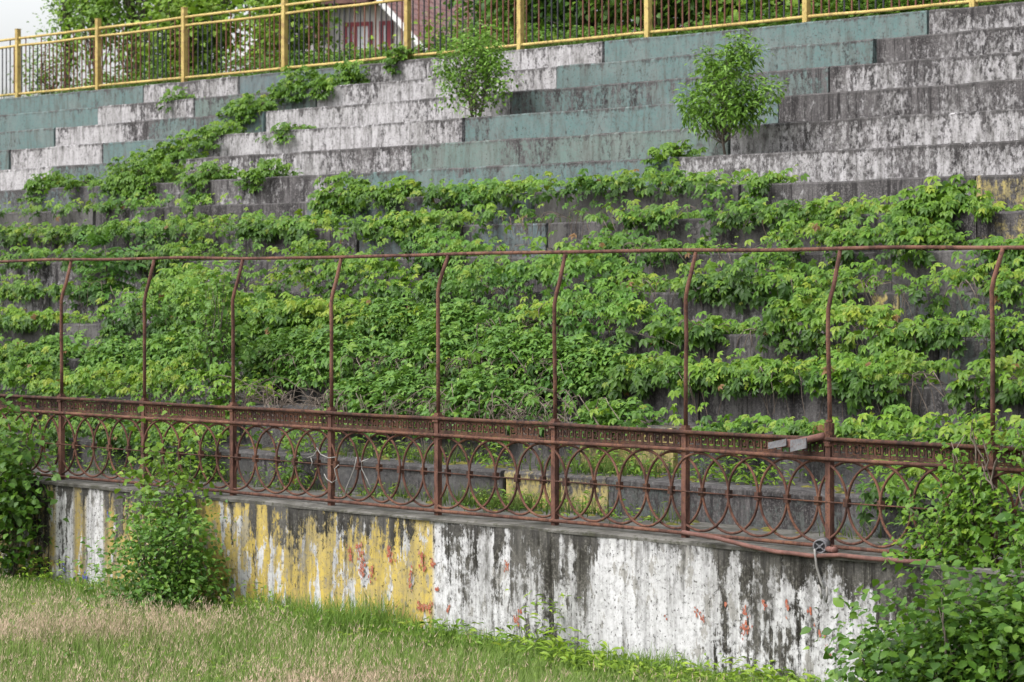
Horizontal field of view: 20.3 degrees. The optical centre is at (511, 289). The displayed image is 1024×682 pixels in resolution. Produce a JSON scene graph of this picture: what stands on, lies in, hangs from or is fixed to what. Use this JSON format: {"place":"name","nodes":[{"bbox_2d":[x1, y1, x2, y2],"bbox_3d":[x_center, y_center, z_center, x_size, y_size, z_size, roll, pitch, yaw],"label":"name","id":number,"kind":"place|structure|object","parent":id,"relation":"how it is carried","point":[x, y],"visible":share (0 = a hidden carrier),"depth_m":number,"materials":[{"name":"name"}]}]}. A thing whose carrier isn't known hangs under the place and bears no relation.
{"place":"outdoors","nodes":[
{"label":"outdoors","id":0,"kind":"place"},
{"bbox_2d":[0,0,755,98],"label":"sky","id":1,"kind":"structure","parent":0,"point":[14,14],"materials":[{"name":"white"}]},
{"bbox_2d":[0,565,847,681],"bbox_3d":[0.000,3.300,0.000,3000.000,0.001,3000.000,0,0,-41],"label":"ground","id":2,"kind":"structure","parent":0,"point":[143,662],"depth_m":25.27,"materials":[{"name":"green plant"}]},
{"bbox_2d":[0,385,80,583],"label":"bush","id":3,"kind":"object","parent":2,"relation":"on","point":[12,502],"visible":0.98,"depth_m":31.58,"materials":[{"name":"green plant"}]},
{"bbox_2d":[65,469,244,615],"bbox_3d":[-3.604,2.587,29.075,1.832,1.550,2.055,0,0,-15],"label":"round bush","id":4,"kind":"object","parent":2,"relation":"on","point":[177,583],"visible":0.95,"depth_m":28.80,"materials":[{"name":"green plant"}]},
{"bbox_2d":[112,405,227,574],"bbox_3d":[-3.553,2.266,29.543,1.136,2.134,1.607,0,0,-41],"label":"leggy shrub","id":5,"kind":"object","parent":2,"relation":"on","point":[148,480],"visible":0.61,"depth_m":29.53,"materials":[{"name":"green plant"}]},
{"bbox_2d":[0,464,1023,681],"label":"retaining wall","id":6,"kind":"structure","parent":2,"relation":"on","point":[694,597],"depth_m":25.73,"materials":[{"name":"paint"}]},
{"bbox_2d":[0,245,1023,563],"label":"rusty railing","id":7,"kind":"object","parent":6,"relation":"on","point":[800,447],"visible":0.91,"depth_m":25.92,"materials":[{"name":"metal"}]},
{"bbox_2d":[307,447,335,457],"bbox_3d":[-1.891,1.622,28.288,0.022,0.119,0.473,0,0,-41],"label":"loose wire","id":8,"kind":"object","parent":7,"relation":"hanging from","point":[320,454],"visible":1,"depth_m":28.31,"materials":[{"name":"grey metal"}]},
{"bbox_2d":[324,464,338,482],"bbox_3d":[-1.781,1.812,28.162,0.022,0.193,0.255,0,0,-41],"label":"loose wire","id":9,"kind":"object","parent":7,"relation":"attached to","point":[335,474],"visible":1,"depth_m":28.12,"materials":[{"name":"grey metal"}]},
{"bbox_2d":[344,457,356,494],"bbox_3d":[-1.579,1.821,27.932,0.022,0.378,0.184,0,0,-41],"label":"loose wire","id":10,"kind":"object","parent":7,"relation":"hanging from","point":[351,476],"visible":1,"depth_m":27.92,"materials":[{"name":"grey metal"}]},
{"bbox_2d":[361,458,371,490],"bbox_3d":[-1.415,1.796,27.745,0.022,0.320,0.169,0,0,-41],"label":"loose wire","id":11,"kind":"object","parent":7,"relation":"attached to","point":[365,475],"visible":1,"depth_m":27.75,"materials":[{"name":"grey metal"}]},
{"bbox_2d":[882,391,1023,582],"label":"climbing vine","id":12,"kind":"object","parent":7,"relation":"attached to","point":[971,521],"visible":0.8,"depth_m":21.99,"materials":[{"name":"green plant"}]},
{"bbox_2d":[169,442,864,538],"bbox_3d":[-0.506,1.950,28.672,1.372,0.385,11.215,0,0,-41],"label":"moss","id":13,"kind":"object","parent":6,"relation":"on","point":[837,489],"visible":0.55,"depth_m":27.47,"materials":[{"name":"green plant"}]},
{"bbox_2d":[681,530,928,563],"bbox_3d":[2.341,2.100,23.132,0.035,0.133,2.721,0,0,-41],"label":"bent pipe","id":14,"kind":"object","parent":6,"relation":"attached to","point":[791,553],"visible":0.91,"depth_m":23.15,"materials":[{"name":"grey metal"}]},
{"bbox_2d":[813,537,837,602],"bbox_3d":[2.536,2.267,23.111,0.199,0.498,0.383,0,0,3],"label":"wire loop","id":15,"kind":"object","parent":6,"relation":"on","point":[821,545],"visible":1,"depth_m":23.05,"materials":[{"name":"plastic"}]},
{"bbox_2d":[0,420,1023,681],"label":"weeds","id":16,"kind":"object","parent":2,"relation":"on","point":[758,672],"visible":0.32,"depth_m":26.03,"materials":[{"name":"green plant"}]},
{"bbox_2d":[802,584,937,681],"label":"corner shoot","id":17,"kind":"object","parent":2,"relation":"on","point":[858,672],"visible":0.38,"depth_m":21.59,"materials":[{"name":"green plant"}]},
{"bbox_2d":[800,494,1023,681],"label":"corner bush","id":18,"kind":"object","parent":2,"relation":"on","point":[946,654],"visible":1,"depth_m":20.61,"materials":[{"name":"green plant"}]},
{"bbox_2d":[963,509,1023,681],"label":"edge bush","id":19,"kind":"object","parent":2,"relation":"on","point":[1008,561],"visible":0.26,"depth_m":20.91,"materials":[{"name":"green plant"}]},
{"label":"embankment","id":20,"kind":"structure","parent":0,"visible":0},
{"bbox_2d":[7,0,101,95],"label":"shrub","id":21,"kind":"object","parent":20,"relation":"on","point":[43,68],"visible":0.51,"depth_m":63.17,"materials":[{"name":"green plant"}]},
{"bbox_2d":[35,0,92,92],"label":"poplar","id":22,"kind":"object","parent":20,"relation":"on","point":[63,17],"visible":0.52,"depth_m":69.90,"materials":[{"name":"green plant"}]},
{"bbox_2d":[51,0,125,81],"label":"poplar","id":23,"kind":"object","parent":20,"relation":"on","point":[83,22],"visible":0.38,"depth_m":66.97,"materials":[{"name":"green plant"}]},
{"bbox_2d":[74,0,172,84],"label":"poplar","id":24,"kind":"object","parent":20,"relation":"on","point":[130,7],"visible":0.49,"depth_m":65.69,"materials":[{"name":"green plant"}]},
{"bbox_2d":[120,1,186,77],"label":"poplar","id":25,"kind":"object","parent":20,"relation":"on","point":[160,35],"visible":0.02,"depth_m":67.98,"materials":[{"name":"green plant"}]},
{"bbox_2d":[120,0,257,83],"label":"maple","id":26,"kind":"object","parent":20,"relation":"on","point":[200,7],"visible":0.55,"depth_m":56.88,"materials":[{"name":"green plant"}]},
{"bbox_2d":[196,0,248,70],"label":"poplar","id":27,"kind":"object","parent":20,"relation":"on","point":[222,2],"visible":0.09,"depth_m":65.00,"materials":[{"name":"green plant"}]},
{"bbox_2d":[239,0,288,68],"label":"poplar","id":28,"kind":"object","parent":20,"relation":"on","point":[256,5],"visible":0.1,"depth_m":63.54,"materials":[{"name":"green plant"}]},
{"bbox_2d":[226,0,358,68],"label":"maple","id":29,"kind":"object","parent":20,"relation":"on","point":[278,10],"visible":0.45,"depth_m":55.44,"materials":[{"name":"green plant"}]},
{"bbox_2d":[319,32,398,67],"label":"bush","id":30,"kind":"object","parent":20,"relation":"on","point":[372,37],"visible":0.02,"depth_m":58.04,"materials":[{"name":"green plant"}]},
{"bbox_2d":[238,0,492,67],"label":"house","id":31,"kind":"structure","parent":20,"relation":"on","point":[349,2],"depth_m":106.08,"materials":[{"name":"red wood"}]},
{"bbox_2d":[343,21,372,55],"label":"window","id":32,"kind":"structure","parent":31,"relation":"in","point":[351,23],"depth_m":106.09,"materials":[{"name":"white glass"}]},
{"bbox_2d":[379,20,392,55],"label":"window","id":33,"kind":"structure","parent":31,"relation":"in","point":[383,22],"depth_m":105.57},
{"bbox_2d":[399,7,477,51],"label":"bush","id":34,"kind":"object","parent":20,"relation":"on","point":[432,28],"visible":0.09,"depth_m":56.03,"materials":[{"name":"green plant"}]},
{"bbox_2d":[430,0,516,47],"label":"tree","id":35,"kind":"object","parent":20,"relation":"on","point":[454,2],"visible":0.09,"depth_m":53.66,"materials":[{"name":"green plant"}]},
{"bbox_2d":[0,1,1023,548],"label":"grandstand","id":36,"kind":"object","parent":20,"relation":"on","point":[880,105],"visible":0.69,"depth_m":38.52,"materials":[{"name":"paint"}]},
{"bbox_2d":[16,168,74,202],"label":"creeper clump","id":37,"kind":"object","parent":36,"relation":"on","point":[56,180],"visible":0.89,"depth_m":48.83,"materials":[{"name":"green plant"}]},
{"bbox_2d":[60,173,100,199],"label":"creeper clump","id":38,"kind":"object","parent":36,"relation":"on","point":[73,183],"visible":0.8,"depth_m":48.00,"materials":[{"name":"green plant"}]},
{"bbox_2d":[69,225,148,299],"bbox_3d":[-5.733,-0.385,40.817,1.149,1.071,1.338,0,0,-16],"label":"walnut seedling","id":39,"kind":"object","parent":36,"relation":"on","point":[96,240],"visible":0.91,"depth_m":40.67,"materials":[{"name":"green plant"}]},
{"bbox_2d":[87,145,184,199],"bbox_3d":[-6.096,-1.910,46.973,1.007,0.921,2.067,0,0,-41],"label":"creeper clump","id":40,"kind":"object","parent":36,"relation":"on","point":[133,178],"visible":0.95,"depth_m":46.70,"materials":[{"name":"green plant"}]},
{"bbox_2d":[130,130,213,173],"bbox_3d":[-5.630,-2.277,47.804,0.930,0.768,1.574,0,0,-41],"label":"creeper clump","id":41,"kind":"object","parent":36,"relation":"on","point":[183,152],"visible":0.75,"depth_m":47.57,"materials":[{"name":"green plant"}]},
{"bbox_2d":[156,85,195,113],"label":"creeper clump","id":42,"kind":"object","parent":36,"relation":"on","point":[179,96],"visible":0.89,"depth_m":52.60,"materials":[{"name":"green plant"}]},
{"bbox_2d":[173,159,238,205],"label":"creeper clump","id":43,"kind":"object","parent":36,"relation":"on","point":[199,175],"visible":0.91,"depth_m":45.29,"materials":[{"name":"green plant"}]},
{"bbox_2d":[168,242,260,400],"bbox_3d":[-3.564,0.424,34.015,1.104,1.995,1.096,0,0,-1],"label":"tall weed","id":44,"kind":"object","parent":36,"relation":"on","point":[218,348],"visible":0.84,"depth_m":33.94,"materials":[{"name":"green plant"}]},
{"bbox_2d":[179,120,250,150],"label":"creeper clump","id":45,"kind":"object","parent":36,"relation":"on","point":[210,132],"visible":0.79,"depth_m":48.29,"materials":[{"name":"green plant"}]},
{"bbox_2d":[215,89,282,126],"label":"creeper clump","id":46,"kind":"object","parent":36,"relation":"on","point":[246,103],"visible":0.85,"depth_m":49.15,"materials":[{"name":"green plant"}]},
{"bbox_2d":[233,157,302,194],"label":"creeper clump","id":47,"kind":"object","parent":36,"relation":"on","point":[262,172],"visible":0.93,"depth_m":44.11,"materials":[{"name":"green plant"}]},
{"bbox_2d":[255,121,316,145],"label":"creeper clump","id":48,"kind":"object","parent":36,"relation":"on","point":[286,127],"visible":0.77,"depth_m":46.70,"materials":[{"name":"green plant"}]},
{"bbox_2d":[262,63,326,105],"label":"creeper clump","id":49,"kind":"object","parent":36,"relation":"on","point":[286,86],"visible":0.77,"depth_m":49.73,"materials":[{"name":"green plant"}]},
{"bbox_2d":[300,59,370,100],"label":"creeper clump","id":50,"kind":"object","parent":36,"relation":"on","point":[347,75],"visible":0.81,"depth_m":49.12,"materials":[{"name":"green plant"}]},
{"bbox_2d":[16,296,668,449],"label":"undergrowth","id":51,"kind":"object","parent":36,"relation":"on","point":[391,383],"visible":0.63,"depth_m":32.04,"materials":[{"name":"green plant"}]},
{"bbox_2d":[307,170,377,216],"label":"creeper clump","id":52,"kind":"object","parent":36,"relation":"on","point":[338,185],"visible":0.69,"depth_m":41.15,"materials":[{"name":"green plant"}]},
{"bbox_2d":[337,186,396,216],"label":"creeper clump","id":53,"kind":"object","parent":36,"relation":"on","point":[351,206],"visible":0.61,"depth_m":40.66,"materials":[{"name":"green plant"}]},
{"bbox_2d":[380,44,418,74],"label":"creeper clump","id":54,"kind":"object","parent":36,"relation":"on","point":[401,53],"visible":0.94,"depth_m":49.02,"materials":[{"name":"green plant"}]},
{"bbox_2d":[372,175,428,216],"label":"creeper clump","id":55,"kind":"object","parent":36,"relation":"on","point":[400,182],"visible":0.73,"depth_m":40.13,"materials":[{"name":"green plant"}]},
{"bbox_2d":[424,182,481,213],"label":"creeper clump","id":56,"kind":"object","parent":36,"relation":"on","point":[445,192],"visible":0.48,"depth_m":39.10,"materials":[{"name":"green plant"}]},
{"bbox_2d":[424,16,523,117],"bbox_3d":[-0.533,-3.371,43.616,1.111,1.592,1.792,0,0,-41],"label":"sapling","id":57,"kind":"object","parent":36,"relation":"on","point":[489,59],"visible":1,"depth_m":43.55,"materials":[{"name":"green plant"}]},
{"bbox_2d":[0,0,1005,96],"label":"yellow railing","id":58,"kind":"object","parent":36,"relation":"on","point":[806,16],"visible":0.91,"depth_m":51.45,"materials":[{"name":"metal"}]},
{"bbox_2d":[1,0,1019,547],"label":"ledge grass","id":59,"kind":"structure","parent":36,"relation":"on","point":[517,502],"depth_m":28.69,"materials":[{"name":"green plant"}]},
{"bbox_2d":[0,161,1023,539],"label":"creeper","id":60,"kind":"object","parent":36,"relation":"on","point":[728,283],"visible":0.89,"depth_m":32.79,"materials":[{"name":"green plant"}]},
{"bbox_2d":[52,203,1023,461],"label":"dead vine stems","id":61,"kind":"object","parent":36,"relation":"on","point":[312,399],"visible":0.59,"depth_m":31.14,"materials":[{"name":"brown plant"}]},
{"bbox_2d":[640,139,708,171],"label":"creeper clump","id":62,"kind":"object","parent":36,"relation":"on","point":[673,150],"visible":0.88,"depth_m":37.43,"materials":[{"name":"green plant"}]},
{"bbox_2d":[669,27,789,154],"bbox_3d":[2.836,-2.539,37.029,1.886,1.677,1.082,0,0,34],"label":"young tree","id":63,"kind":"object","parent":36,"relation":"on","point":[729,111],"visible":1,"depth_m":36.88,"materials":[{"name":"green plant"}]},
{"bbox_2d":[740,170,795,202],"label":"creeper clump","id":64,"kind":"object","parent":36,"relation":"on","point":[754,182],"visible":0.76,"depth_m":34.73,"materials":[{"name":"green plant"}]},
{"bbox_2d":[885,174,991,250],"bbox_3d":[4.817,-0.835,31.655,1.018,0.899,1.257,0,0,-41],"label":"creeper clump","id":65,"kind":"object","parent":36,"relation":"on","point":[933,193],"visible":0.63,"depth_m":31.49,"materials":[{"name":"green plant"}]},
{"bbox_2d":[55,0,1023,93],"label":"bank undergrowth","id":66,"kind":"object","parent":20,"relation":"on","point":[773,14],"visible":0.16,"depth_m":48.18,"materials":[{"name":"green plant"}]},
{"bbox_2d":[469,0,631,46],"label":"tree","id":67,"kind":"object","parent":20,"relation":"on","point":[529,8],"visible":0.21,"depth_m":51.72,"materials":[{"name":"green plant"}]},
{"bbox_2d":[481,0,633,46],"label":"tree","id":68,"kind":"object","parent":20,"relation":"on","point":[573,13],"visible":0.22,"depth_m":50.66,"materials":[{"name":"green plant"}]},
{"bbox_2d":[568,0,763,33],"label":"tree","id":69,"kind":"object","parent":20,"relation":"on","point":[631,10],"visible":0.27,"depth_m":49.26,"materials":[{"name":"green plant"}]},
{"bbox_2d":[633,0,777,33],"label":"tree","id":70,"kind":"object","parent":20,"relation":"on","point":[693,7],"visible":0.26,"depth_m":48.03,"materials":[{"name":"green plant"}]},
{"bbox_2d":[706,0,847,29],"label":"bush","id":71,"kind":"object","parent":20,"relation":"on","point":[757,5],"visible":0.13,"depth_m":45.59,"materials":[{"name":"green plant"}]},
{"bbox_2d":[785,0,938,20],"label":"bush","id":72,"kind":"object","parent":20,"relation":"on","point":[794,2],"visible":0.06,"depth_m":44.07,"materials":[{"name":"green plant"}]},
{"bbox_2d":[897,0,1000,9],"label":"bush","id":73,"kind":"object","parent":20,"relation":"on","point":[912,3],"visible":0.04,"depth_m":41.95,"materials":[{"name":"green plant"}]}
]}

